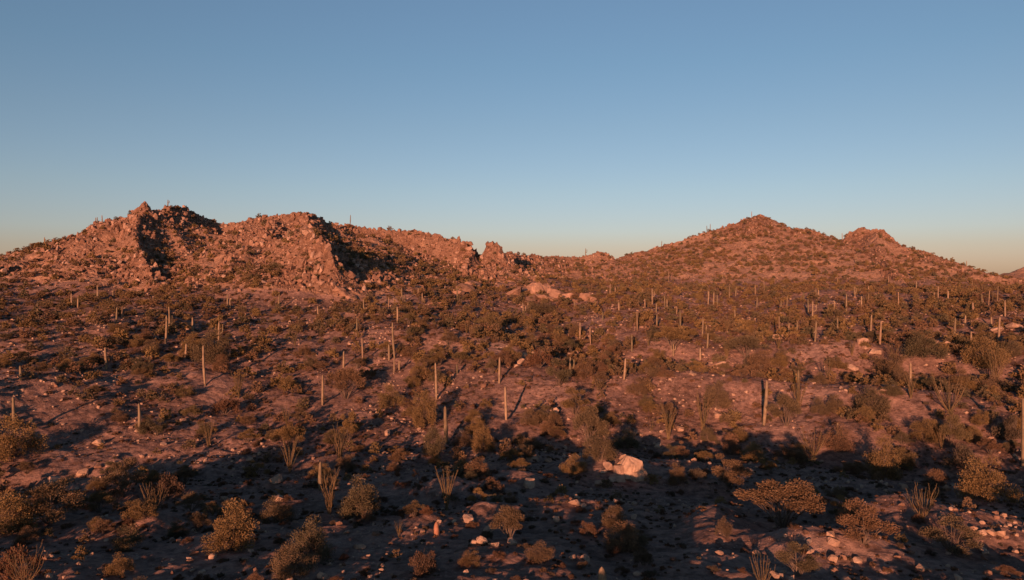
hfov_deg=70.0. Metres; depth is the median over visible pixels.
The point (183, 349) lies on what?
desert shrub
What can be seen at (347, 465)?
desert shrub
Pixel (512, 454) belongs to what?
desert shrub
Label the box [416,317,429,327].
desert shrub
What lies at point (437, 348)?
desert shrub
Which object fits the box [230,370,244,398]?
ocotillo
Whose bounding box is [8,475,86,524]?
desert shrub
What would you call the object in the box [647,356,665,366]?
desert shrub
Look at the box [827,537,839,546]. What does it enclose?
boulder
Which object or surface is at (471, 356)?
desert shrub
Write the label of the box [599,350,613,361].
desert shrub
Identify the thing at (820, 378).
desert shrub
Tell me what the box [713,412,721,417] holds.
boulder
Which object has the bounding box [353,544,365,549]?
boulder
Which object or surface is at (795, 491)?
desert shrub
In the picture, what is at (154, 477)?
desert shrub
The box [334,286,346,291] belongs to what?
boulder
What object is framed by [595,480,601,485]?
boulder
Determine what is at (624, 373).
saguaro cactus
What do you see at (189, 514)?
dry shrub
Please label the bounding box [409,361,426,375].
desert shrub
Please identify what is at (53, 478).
boulder
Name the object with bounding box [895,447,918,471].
desert shrub
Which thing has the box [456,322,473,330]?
desert shrub
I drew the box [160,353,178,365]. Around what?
desert shrub
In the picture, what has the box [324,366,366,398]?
desert shrub
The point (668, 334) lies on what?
desert shrub
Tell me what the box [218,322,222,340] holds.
saguaro cactus
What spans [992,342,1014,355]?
desert shrub
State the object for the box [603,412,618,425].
desert shrub
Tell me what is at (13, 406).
saguaro cactus
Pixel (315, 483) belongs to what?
desert shrub
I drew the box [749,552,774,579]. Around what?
ocotillo
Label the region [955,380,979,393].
desert shrub
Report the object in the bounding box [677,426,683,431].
boulder
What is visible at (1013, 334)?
desert shrub
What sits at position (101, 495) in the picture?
desert shrub
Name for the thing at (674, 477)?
desert shrub
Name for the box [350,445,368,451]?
desert shrub
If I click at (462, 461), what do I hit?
desert shrub
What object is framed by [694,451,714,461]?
desert shrub
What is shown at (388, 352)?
saguaro cactus
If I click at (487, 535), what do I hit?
dry shrub
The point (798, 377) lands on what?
saguaro cactus
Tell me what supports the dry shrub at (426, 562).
on the ground at (698, 537)
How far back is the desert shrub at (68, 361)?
135.77 m
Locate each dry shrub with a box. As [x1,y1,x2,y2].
[0,543,45,579]
[12,541,26,546]
[60,523,73,529]
[96,486,105,491]
[119,518,133,527]
[140,523,147,528]
[146,472,184,501]
[154,565,164,569]
[172,574,184,579]
[174,531,186,538]
[180,537,193,542]
[183,512,193,516]
[193,573,210,579]
[203,527,213,532]
[210,398,240,414]
[261,495,270,499]
[273,536,282,543]
[277,519,290,524]
[282,495,293,501]
[329,575,344,579]
[338,552,349,560]
[345,468,353,472]
[353,519,364,525]
[358,566,370,576]
[377,496,387,501]
[379,557,388,561]
[397,509,410,515]
[401,481,410,487]
[408,548,437,576]
[412,483,423,489]
[419,505,431,514]
[431,499,439,504]
[465,521,479,527]
[479,532,493,538]
[480,476,505,495]
[485,567,496,573]
[491,550,505,560]
[510,575,520,579]
[522,543,530,548]
[524,347,552,367]
[526,516,537,520]
[570,520,579,524]
[575,507,586,512]
[577,561,590,569]
[579,520,596,535]
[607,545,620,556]
[614,565,629,575]
[633,547,652,565]
[646,570,659,576]
[676,489,684,495]
[688,467,707,479]
[707,565,721,572]
[714,515,732,537]
[737,567,746,573]
[740,547,749,552]
[787,522,799,529]
[875,483,888,488]
[882,566,893,572]
[910,513,925,523]
[911,575,923,579]
[925,550,937,555]
[941,443,981,472]
[991,413,1020,441]
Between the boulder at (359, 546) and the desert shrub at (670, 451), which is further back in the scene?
the desert shrub at (670, 451)
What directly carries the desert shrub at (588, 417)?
on the ground at (698, 537)
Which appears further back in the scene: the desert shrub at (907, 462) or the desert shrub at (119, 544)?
the desert shrub at (907, 462)
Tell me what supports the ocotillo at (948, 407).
on the ground at (698, 537)
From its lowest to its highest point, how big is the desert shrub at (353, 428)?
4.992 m
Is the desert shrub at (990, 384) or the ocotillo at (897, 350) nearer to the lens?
the desert shrub at (990, 384)
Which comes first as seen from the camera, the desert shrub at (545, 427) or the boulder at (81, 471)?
the boulder at (81, 471)
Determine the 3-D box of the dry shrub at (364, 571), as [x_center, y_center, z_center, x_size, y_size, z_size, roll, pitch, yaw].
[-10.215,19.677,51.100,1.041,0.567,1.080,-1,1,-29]
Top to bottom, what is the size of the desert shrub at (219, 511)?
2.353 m
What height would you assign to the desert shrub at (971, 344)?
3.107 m
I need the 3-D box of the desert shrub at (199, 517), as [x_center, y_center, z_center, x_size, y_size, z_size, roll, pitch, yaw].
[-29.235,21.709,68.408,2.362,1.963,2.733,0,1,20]
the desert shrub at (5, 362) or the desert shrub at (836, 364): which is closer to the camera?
the desert shrub at (5, 362)
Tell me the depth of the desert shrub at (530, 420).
124.04 m
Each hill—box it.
[0,201,639,298]
[618,214,1023,284]
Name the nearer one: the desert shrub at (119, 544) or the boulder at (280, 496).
the desert shrub at (119, 544)
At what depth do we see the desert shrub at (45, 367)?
130.28 m
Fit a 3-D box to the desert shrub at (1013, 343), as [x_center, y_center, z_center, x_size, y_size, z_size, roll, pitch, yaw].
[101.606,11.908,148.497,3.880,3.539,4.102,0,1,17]
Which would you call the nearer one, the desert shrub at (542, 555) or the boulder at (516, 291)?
the desert shrub at (542, 555)
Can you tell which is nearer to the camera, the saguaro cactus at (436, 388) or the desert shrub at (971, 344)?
the saguaro cactus at (436, 388)
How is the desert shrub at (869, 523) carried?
on the ground at (698, 537)
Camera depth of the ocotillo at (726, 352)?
164.46 m
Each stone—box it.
[189,551,198,555]
[208,553,216,558]
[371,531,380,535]
[633,571,640,575]
[715,550,722,555]
[806,548,813,553]
[982,570,991,575]
[990,568,1001,572]
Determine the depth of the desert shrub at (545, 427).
121.08 m
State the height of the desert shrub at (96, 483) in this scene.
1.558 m
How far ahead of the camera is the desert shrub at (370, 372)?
146.66 m
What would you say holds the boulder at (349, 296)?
on the ground at (698, 537)
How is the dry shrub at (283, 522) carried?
on the ground at (698, 537)
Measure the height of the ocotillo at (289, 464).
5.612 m
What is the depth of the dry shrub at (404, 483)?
85.26 m
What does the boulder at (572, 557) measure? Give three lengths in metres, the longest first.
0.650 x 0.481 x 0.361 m
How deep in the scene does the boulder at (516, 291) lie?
286.25 m
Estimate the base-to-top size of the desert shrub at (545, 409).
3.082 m
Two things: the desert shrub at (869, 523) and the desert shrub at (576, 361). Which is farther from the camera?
the desert shrub at (576, 361)
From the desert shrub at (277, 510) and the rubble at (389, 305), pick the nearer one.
the desert shrub at (277, 510)
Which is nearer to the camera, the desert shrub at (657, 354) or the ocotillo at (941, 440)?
the ocotillo at (941, 440)
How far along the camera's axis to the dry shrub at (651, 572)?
51.69 m
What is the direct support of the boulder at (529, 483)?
on the ground at (698, 537)
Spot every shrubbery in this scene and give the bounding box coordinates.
[0,205,1023,295]
[0,234,1023,564]
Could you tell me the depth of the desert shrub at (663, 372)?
139.64 m
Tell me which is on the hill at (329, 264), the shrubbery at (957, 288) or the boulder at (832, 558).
the shrubbery at (957, 288)
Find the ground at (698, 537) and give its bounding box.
[0,277,1023,579]
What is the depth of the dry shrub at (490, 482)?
81.63 m
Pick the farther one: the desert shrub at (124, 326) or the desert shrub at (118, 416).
the desert shrub at (124, 326)
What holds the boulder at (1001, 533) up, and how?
on the ground at (698, 537)
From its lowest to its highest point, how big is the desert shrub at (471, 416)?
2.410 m
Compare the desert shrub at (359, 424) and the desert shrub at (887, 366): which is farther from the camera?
the desert shrub at (887, 366)
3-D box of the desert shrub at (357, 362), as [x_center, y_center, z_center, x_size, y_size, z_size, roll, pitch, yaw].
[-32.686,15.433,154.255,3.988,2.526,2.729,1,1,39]
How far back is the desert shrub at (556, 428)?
119.88 m
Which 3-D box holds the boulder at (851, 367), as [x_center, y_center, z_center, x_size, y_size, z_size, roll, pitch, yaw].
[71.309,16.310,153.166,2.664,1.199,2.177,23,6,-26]
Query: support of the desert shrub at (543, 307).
on the ground at (698, 537)
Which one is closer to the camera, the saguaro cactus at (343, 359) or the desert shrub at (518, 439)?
the desert shrub at (518, 439)
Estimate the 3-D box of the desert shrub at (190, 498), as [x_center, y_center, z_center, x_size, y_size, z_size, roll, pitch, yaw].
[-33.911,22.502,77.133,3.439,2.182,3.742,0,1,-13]
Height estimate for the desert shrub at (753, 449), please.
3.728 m
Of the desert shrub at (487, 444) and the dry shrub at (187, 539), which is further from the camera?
the desert shrub at (487, 444)
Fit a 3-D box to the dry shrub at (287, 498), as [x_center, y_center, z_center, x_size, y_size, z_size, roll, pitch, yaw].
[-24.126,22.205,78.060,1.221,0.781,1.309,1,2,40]
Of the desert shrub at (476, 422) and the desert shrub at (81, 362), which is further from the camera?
the desert shrub at (81, 362)
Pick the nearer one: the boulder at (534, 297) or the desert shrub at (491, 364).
the desert shrub at (491, 364)
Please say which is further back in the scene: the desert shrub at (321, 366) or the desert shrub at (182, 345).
the desert shrub at (182, 345)
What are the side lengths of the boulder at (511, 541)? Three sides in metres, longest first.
0.828 x 0.751 x 0.628 m
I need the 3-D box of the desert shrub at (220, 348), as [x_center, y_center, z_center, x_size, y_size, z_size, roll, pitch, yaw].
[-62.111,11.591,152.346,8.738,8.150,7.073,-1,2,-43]
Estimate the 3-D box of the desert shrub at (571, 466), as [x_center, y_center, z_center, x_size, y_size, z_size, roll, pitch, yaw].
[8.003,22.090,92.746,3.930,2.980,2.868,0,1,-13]
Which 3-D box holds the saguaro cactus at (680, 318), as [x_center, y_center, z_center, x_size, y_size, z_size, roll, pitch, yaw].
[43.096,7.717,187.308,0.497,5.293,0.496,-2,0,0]
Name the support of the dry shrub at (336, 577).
on the ground at (698, 537)
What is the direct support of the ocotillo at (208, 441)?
on the ground at (698, 537)
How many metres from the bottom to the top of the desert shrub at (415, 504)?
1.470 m
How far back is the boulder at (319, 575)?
51.20 m
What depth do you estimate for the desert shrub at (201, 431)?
117.03 m
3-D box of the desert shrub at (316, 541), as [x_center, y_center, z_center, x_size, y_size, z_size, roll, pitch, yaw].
[-15.439,19.123,56.088,4.140,3.710,3.825,0,1,10]
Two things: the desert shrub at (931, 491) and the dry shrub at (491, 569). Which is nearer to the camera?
the dry shrub at (491, 569)
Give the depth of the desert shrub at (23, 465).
99.92 m
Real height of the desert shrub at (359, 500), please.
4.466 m
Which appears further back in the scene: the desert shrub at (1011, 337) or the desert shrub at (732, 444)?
the desert shrub at (1011, 337)
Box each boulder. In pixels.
[49,476,59,483]
[76,468,87,476]
[92,439,104,445]
[220,496,227,501]
[268,473,281,483]
[275,495,283,501]
[317,571,325,578]
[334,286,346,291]
[339,291,348,295]
[345,293,356,300]
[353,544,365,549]
[452,289,464,294]
[455,283,474,292]
[463,514,473,522]
[465,280,480,287]
[476,536,487,544]
[483,525,494,532]
[487,542,499,546]
[506,287,522,295]
[507,537,516,544]
[517,358,524,363]
[523,477,534,488]
[524,294,536,301]
[525,454,539,460]
[526,282,547,293]
[535,294,557,300]
[544,284,557,289]
[547,288,565,297]
[552,516,559,521]
[562,293,573,298]
[568,499,580,505]
[569,554,575,560]
[579,293,589,300]
[580,554,589,561]
[588,296,597,301]
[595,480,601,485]
[603,461,612,470]
[609,474,625,481]
[613,465,624,475]
[620,455,642,479]
[632,471,644,481]
[641,468,647,477]
[654,442,660,447]
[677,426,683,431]
[707,361,725,368]
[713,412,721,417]
[770,571,779,579]
[826,531,834,536]
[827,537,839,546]
[828,554,837,562]
[847,364,858,370]
[853,557,861,562]
[856,338,868,343]
[869,349,881,354]
[901,484,908,489]
[916,563,927,571]
[942,485,950,490]
[986,528,996,535]
[989,326,1003,332]
[996,530,1005,536]
[1004,323,1023,328]
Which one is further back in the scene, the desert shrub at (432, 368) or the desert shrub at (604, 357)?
the desert shrub at (604, 357)
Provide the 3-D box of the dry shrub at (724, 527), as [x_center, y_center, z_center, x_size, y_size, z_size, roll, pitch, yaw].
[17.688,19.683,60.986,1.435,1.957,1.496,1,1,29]
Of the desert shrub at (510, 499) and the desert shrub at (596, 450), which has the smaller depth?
the desert shrub at (510, 499)
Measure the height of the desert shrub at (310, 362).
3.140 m
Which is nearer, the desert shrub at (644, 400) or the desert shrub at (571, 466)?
the desert shrub at (571, 466)
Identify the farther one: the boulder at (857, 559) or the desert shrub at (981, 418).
the desert shrub at (981, 418)
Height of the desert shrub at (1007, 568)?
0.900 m
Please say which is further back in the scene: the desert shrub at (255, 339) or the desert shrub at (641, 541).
the desert shrub at (255, 339)
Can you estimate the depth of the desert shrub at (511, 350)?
153.63 m
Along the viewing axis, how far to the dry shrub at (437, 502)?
77.66 m
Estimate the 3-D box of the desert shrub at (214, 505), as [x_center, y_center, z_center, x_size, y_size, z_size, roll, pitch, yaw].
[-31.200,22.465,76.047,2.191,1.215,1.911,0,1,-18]
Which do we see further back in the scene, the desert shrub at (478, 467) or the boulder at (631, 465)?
the boulder at (631, 465)
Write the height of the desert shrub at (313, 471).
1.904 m
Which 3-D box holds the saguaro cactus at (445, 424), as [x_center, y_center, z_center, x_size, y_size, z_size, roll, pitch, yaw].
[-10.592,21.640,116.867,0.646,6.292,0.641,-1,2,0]
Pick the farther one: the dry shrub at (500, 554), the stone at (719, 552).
the stone at (719, 552)
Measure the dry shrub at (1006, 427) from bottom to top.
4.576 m
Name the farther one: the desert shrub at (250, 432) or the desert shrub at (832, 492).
the desert shrub at (250, 432)
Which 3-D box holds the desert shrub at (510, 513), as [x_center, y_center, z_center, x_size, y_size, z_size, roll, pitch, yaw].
[-0.424,19.156,60.077,3.031,2.909,3.396,0,1,2]
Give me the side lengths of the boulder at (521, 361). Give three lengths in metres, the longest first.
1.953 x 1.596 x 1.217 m
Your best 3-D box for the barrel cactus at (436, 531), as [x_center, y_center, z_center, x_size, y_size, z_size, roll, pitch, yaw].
[-6.395,20.322,61.907,0.534,1.441,0.536,0,1,0]
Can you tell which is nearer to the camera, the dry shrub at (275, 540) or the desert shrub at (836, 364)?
the dry shrub at (275, 540)
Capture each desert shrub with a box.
[0,328,13,340]
[0,352,12,366]
[0,413,49,462]
[0,490,41,536]
[5,348,29,361]
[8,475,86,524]
[13,525,42,542]
[16,461,34,473]
[23,495,39,503]
[29,359,51,374]
[55,358,78,371]
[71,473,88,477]
[76,357,95,368]
[81,490,116,512]
[85,351,103,362]
[85,384,107,397]
[85,477,108,490]
[86,516,100,531]
[91,518,116,532]
[100,456,147,498]
[100,460,122,476]
[103,552,135,576]
[106,323,122,332]
[108,524,145,551]
[110,410,129,421]
[115,322,130,331]
[119,498,158,521]
[129,335,146,346]
[129,355,153,370]
[130,368,152,379]
[135,328,154,340]
[135,415,156,431]
[138,418,167,435]
[141,339,161,351]
[141,469,164,488]
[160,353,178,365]
[165,519,189,537]
[170,461,199,480]
[171,468,194,484]
[173,491,208,511]
[174,384,193,397]
[177,347,192,357]
[180,331,203,348]
[180,405,202,421]
[184,511,211,531]
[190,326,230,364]
[196,421,212,434]
[200,498,259,556]
[200,501,219,511]
[210,354,230,370]
[215,497,242,516]
[216,333,235,345]
[230,500,253,511]
[238,428,263,441]
[239,341,256,352]
[239,413,256,424]
[243,460,271,474]
[247,572,263,579]
[252,335,264,343]
[257,495,295,524]
[265,430,281,441]
[269,425,305,450]
[270,539,318,579]
[277,375,298,388]
[278,515,335,563]
[289,407,309,421]
[292,344,311,355]
[293,318,305,325]
[303,354,319,367]
[307,463,333,477]
[312,476,328,488]
[313,359,329,369]
[322,473,339,487]
[323,429,340,444]
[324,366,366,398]
[335,320,349,328]
[335,454,357,469]
[337,473,380,518]
[339,411,359,440]
[339,418,362,432]
[349,357,364,368]
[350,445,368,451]
[359,366,375,379]
[362,511,376,521]
[367,314,381,323]
[376,382,405,408]
[377,341,391,353]
[386,462,401,470]
[388,445,401,452]
[388,448,410,465]
[396,342,410,353]
[399,313,417,324]
[399,345,416,356]
[400,398,416,407]
[401,332,421,342]
[401,406,419,418]
[402,500,424,516]
[404,369,422,381]
[405,326,424,336]
[407,375,421,387]
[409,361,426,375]
[411,389,437,428]
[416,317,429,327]
[419,354,436,366]
[421,366,434,378]
[421,426,446,457]
[428,370,445,382]
[428,454,441,464]
[430,344,443,352]
[430,351,446,364]
[439,328,463,345]
[450,431,473,446]
[451,351,468,364]
[452,458,468,472]
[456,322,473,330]
[457,550,480,567]
[459,468,478,479]
[463,409,481,421]
[463,456,491,476]
[465,416,484,435]
[466,352,481,362]
[467,487,487,502]
[470,417,484,429]
[470,424,497,453]
[478,312,502,328]
[479,351,496,363]
[479,398,491,408]
[484,359,498,373]
[489,493,503,501]
[489,504,524,537]
[491,350,514,364]
[498,448,522,462]
[501,450,520,458]
[502,491,518,502]
[504,344,521,359]
[507,458,530,470]
[511,433,525,444]
[513,443,535,457]
[519,408,540,425]
[521,437,545,449]
[522,331,537,347]
[524,300,559,313]
[524,541,554,564]
[528,340,543,349]
[532,410,547,421]
[536,405,559,420]
[539,420,557,435]
[544,323,557,333]
[545,358,571,385]
[548,412,562,426]
[548,426,565,437]
[549,426,563,438]
[553,333,571,341]
[553,341,566,353]
[557,336,570,348]
[558,453,587,475]
[560,386,590,414]
[562,339,578,350]
[568,323,583,335]
[570,357,595,379]
[571,358,586,366]
[572,405,609,445]
[582,429,618,461]
[586,421,605,435]
[591,370,608,381]
[593,360,607,371]
[594,401,603,413]
[597,354,613,364]
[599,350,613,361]
[600,504,625,529]
[601,333,615,341]
[601,519,641,553]
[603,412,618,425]
[604,346,620,357]
[605,362,617,371]
[606,339,621,348]
[609,342,627,351]
[612,428,641,449]
[617,359,634,369]
[617,528,649,548]
[624,335,639,344]
[624,376,647,394]
[632,308,649,320]
[637,394,654,408]
[639,362,655,372]
[642,401,657,412]
[646,326,658,337]
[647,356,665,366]
[647,364,665,377]
[650,348,666,361]
[651,401,676,417]
[654,325,690,347]
[658,365,675,377]
[663,444,679,458]
[667,462,687,485]
[669,441,690,459]
[683,358,698,370]
[685,328,697,338]
[690,360,703,371]
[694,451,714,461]
[699,427,716,441]
[701,328,719,339]
[702,380,732,409]
[711,453,752,487]
[718,363,731,371]
[721,432,742,455]
[722,335,770,357]
[726,426,748,442]
[731,364,749,376]
[732,477,827,527]
[735,329,752,340]
[740,441,767,461]
[740,454,758,461]
[741,355,757,369]
[746,348,776,375]
[762,460,778,473]
[766,393,802,426]
[767,351,787,367]
[772,347,790,363]
[772,443,794,459]
[774,541,821,576]
[775,367,793,380]
[788,441,810,464]
[790,364,805,371]
[808,371,827,383]
[810,396,831,415]
[814,422,855,453]
[823,487,844,495]
[825,394,849,412]
[828,357,845,368]
[828,508,844,518]
[830,494,851,508]
[832,460,868,475]
[835,505,867,527]
[836,497,900,544]
[840,462,871,475]
[843,371,860,381]
[852,385,892,416]
[853,405,876,422]
[863,433,902,480]
[864,331,877,340]
[869,353,908,376]
[880,381,904,396]
[881,331,898,342]
[891,366,915,384]
[891,445,910,455]
[892,431,915,444]
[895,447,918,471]
[901,328,950,358]
[907,417,939,442]
[916,374,936,386]
[916,514,984,557]
[921,377,940,389]
[921,480,945,491]
[922,468,947,488]
[924,486,941,498]
[926,372,946,385]
[926,421,940,434]
[932,378,951,391]
[939,408,972,446]
[946,375,975,392]
[951,367,973,378]
[954,454,1023,503]
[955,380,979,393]
[960,335,1012,368]
[963,425,982,443]
[964,341,983,349]
[970,409,992,425]
[973,325,996,340]
[977,437,1003,454]
[978,377,1001,392]
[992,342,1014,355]
[994,564,1023,576]
[999,335,1023,349]
[999,439,1020,452]
[1004,332,1020,341]
[1004,340,1023,356]
[1011,415,1020,429]
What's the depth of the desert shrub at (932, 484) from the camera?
87.97 m
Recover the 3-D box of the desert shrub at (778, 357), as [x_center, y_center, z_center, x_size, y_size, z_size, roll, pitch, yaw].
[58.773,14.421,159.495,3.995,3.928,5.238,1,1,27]
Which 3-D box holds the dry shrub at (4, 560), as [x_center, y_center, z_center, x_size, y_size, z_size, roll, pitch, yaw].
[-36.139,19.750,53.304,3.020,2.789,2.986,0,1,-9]
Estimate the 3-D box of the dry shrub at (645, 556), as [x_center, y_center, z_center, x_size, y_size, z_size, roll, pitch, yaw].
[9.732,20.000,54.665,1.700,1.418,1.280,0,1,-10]
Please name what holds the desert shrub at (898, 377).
on the ground at (698, 537)
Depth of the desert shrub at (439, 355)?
152.17 m
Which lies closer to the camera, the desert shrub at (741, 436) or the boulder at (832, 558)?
the boulder at (832, 558)
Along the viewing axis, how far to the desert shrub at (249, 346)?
160.04 m
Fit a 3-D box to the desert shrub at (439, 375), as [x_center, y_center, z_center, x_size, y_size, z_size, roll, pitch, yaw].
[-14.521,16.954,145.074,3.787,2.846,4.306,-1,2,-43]
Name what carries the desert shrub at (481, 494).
on the ground at (698, 537)
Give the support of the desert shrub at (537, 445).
on the ground at (698, 537)
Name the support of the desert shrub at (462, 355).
on the ground at (698, 537)
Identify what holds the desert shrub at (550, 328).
on the ground at (698, 537)
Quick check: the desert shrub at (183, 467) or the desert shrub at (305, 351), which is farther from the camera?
the desert shrub at (305, 351)
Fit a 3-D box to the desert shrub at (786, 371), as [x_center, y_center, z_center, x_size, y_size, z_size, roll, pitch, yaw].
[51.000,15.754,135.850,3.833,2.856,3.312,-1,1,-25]
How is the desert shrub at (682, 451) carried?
on the ground at (698, 537)
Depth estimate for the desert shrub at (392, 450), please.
110.62 m
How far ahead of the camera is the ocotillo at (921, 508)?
66.44 m
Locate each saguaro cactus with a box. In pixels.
[12,397,15,431]
[19,366,21,380]
[104,348,107,369]
[115,307,117,323]
[138,404,140,431]
[165,315,167,343]
[168,307,170,325]
[184,344,186,358]
[202,345,205,385]
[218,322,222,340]
[318,461,321,490]
[321,375,323,404]
[343,351,344,367]
[361,338,363,356]
[388,344,389,359]
[392,322,395,358]
[393,358,394,372]
[435,363,437,399]
[444,406,447,443]
[498,357,500,382]
[504,386,506,419]
[598,567,606,579]
[623,358,625,379]
[631,334,632,350]
[636,311,637,330]
[671,343,675,355]
[679,310,680,325]
[702,317,703,334]
[762,381,767,425]
[797,370,799,398]
[814,321,816,341]
[879,321,881,343]
[909,363,911,387]
[953,318,955,334]
[997,316,1000,342]
[1004,300,1005,316]
[1021,398,1023,466]
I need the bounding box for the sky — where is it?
[0,0,1023,274]
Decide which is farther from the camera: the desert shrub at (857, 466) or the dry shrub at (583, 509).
the desert shrub at (857, 466)
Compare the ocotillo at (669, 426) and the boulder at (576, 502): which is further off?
the ocotillo at (669, 426)
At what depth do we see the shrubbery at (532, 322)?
180.55 m
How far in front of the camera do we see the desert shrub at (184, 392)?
133.02 m
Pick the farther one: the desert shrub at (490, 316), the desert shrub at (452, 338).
the desert shrub at (490, 316)
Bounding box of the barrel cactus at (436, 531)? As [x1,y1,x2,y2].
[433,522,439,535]
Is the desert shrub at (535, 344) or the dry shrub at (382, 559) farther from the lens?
the desert shrub at (535, 344)
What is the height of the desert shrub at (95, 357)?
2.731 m
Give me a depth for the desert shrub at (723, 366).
159.03 m
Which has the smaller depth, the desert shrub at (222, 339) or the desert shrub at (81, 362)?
the desert shrub at (81, 362)
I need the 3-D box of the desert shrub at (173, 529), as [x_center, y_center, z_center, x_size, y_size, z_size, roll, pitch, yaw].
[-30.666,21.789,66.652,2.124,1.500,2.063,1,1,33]
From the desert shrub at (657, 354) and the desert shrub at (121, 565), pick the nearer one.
the desert shrub at (121, 565)
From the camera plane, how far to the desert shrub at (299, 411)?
125.14 m
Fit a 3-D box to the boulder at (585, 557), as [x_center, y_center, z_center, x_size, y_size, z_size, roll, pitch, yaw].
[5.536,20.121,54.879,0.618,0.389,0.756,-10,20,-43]
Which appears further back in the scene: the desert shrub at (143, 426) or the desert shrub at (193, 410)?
the desert shrub at (193, 410)
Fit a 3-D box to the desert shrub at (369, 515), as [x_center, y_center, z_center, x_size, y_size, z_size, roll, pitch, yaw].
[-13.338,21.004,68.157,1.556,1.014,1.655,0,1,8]
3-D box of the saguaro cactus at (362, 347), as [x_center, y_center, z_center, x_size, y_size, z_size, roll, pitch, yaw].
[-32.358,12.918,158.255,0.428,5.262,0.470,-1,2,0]
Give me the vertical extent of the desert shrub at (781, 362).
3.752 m
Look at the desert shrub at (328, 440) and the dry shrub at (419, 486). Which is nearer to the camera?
the dry shrub at (419, 486)
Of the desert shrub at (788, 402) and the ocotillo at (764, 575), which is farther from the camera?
the desert shrub at (788, 402)
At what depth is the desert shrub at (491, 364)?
145.52 m
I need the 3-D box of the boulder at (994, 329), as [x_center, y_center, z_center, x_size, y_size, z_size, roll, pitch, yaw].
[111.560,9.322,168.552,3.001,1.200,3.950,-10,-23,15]
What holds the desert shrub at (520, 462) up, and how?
on the ground at (698, 537)
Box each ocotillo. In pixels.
[2,539,45,579]
[54,341,67,357]
[90,304,105,316]
[139,481,168,511]
[150,342,158,358]
[200,420,214,446]
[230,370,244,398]
[278,434,301,472]
[280,404,290,423]
[317,468,340,513]
[329,422,348,461]
[394,519,402,536]
[434,466,457,510]
[660,400,675,439]
[695,392,716,429]
[720,332,731,358]
[724,316,731,330]
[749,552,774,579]
[775,334,782,348]
[791,378,808,405]
[801,427,826,455]
[823,358,834,376]
[848,339,856,355]
[885,342,901,355]
[904,372,919,398]
[906,482,938,518]
[931,372,970,409]
[934,425,948,448]
[982,344,1009,380]
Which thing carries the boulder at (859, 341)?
on the ground at (698, 537)
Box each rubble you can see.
[0,201,1023,315]
[2,242,1023,347]
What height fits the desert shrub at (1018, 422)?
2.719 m
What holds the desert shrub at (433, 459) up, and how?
on the ground at (698, 537)
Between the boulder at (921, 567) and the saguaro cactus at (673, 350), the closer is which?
the boulder at (921, 567)
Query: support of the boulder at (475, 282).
on the ground at (698, 537)
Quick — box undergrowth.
[0,210,1023,579]
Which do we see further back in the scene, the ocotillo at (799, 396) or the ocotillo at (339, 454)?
the ocotillo at (799, 396)
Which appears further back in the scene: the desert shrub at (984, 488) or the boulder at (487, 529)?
the desert shrub at (984, 488)
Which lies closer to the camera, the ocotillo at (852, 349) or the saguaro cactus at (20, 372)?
the saguaro cactus at (20, 372)
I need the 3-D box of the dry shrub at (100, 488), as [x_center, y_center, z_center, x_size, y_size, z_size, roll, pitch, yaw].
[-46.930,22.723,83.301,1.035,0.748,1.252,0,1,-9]
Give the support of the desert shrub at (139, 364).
on the ground at (698, 537)
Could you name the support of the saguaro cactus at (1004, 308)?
on the ground at (698, 537)
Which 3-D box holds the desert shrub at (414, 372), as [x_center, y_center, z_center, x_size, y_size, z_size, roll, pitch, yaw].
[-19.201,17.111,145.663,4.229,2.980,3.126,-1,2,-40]
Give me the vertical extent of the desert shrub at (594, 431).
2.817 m
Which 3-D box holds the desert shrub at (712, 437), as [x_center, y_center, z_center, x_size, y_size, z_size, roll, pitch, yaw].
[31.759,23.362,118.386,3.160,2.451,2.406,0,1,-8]
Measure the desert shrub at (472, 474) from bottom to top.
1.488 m
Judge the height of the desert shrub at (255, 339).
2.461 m
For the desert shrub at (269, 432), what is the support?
on the ground at (698, 537)
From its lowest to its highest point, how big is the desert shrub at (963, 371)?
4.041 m
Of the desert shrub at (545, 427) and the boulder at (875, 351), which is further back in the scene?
the boulder at (875, 351)
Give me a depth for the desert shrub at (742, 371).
139.36 m
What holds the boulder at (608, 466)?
on the ground at (698, 537)
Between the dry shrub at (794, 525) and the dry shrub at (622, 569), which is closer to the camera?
the dry shrub at (622, 569)
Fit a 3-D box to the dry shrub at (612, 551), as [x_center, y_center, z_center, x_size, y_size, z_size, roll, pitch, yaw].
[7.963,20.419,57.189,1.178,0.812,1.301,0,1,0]
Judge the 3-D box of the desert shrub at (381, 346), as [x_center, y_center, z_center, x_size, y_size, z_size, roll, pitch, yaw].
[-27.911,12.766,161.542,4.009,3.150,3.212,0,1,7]
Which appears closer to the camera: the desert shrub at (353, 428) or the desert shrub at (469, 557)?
the desert shrub at (469, 557)
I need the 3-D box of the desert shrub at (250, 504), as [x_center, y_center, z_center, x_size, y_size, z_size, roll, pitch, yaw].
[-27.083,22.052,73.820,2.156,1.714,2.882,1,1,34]
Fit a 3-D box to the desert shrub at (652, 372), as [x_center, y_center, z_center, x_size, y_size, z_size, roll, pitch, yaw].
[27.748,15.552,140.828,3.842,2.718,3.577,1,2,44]
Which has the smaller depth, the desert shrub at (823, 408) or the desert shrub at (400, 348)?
the desert shrub at (823, 408)
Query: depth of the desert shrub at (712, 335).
179.78 m
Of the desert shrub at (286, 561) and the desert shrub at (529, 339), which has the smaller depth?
the desert shrub at (286, 561)
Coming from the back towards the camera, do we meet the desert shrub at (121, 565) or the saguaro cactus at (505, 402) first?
the saguaro cactus at (505, 402)
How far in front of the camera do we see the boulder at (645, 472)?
91.11 m
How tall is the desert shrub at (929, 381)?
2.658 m

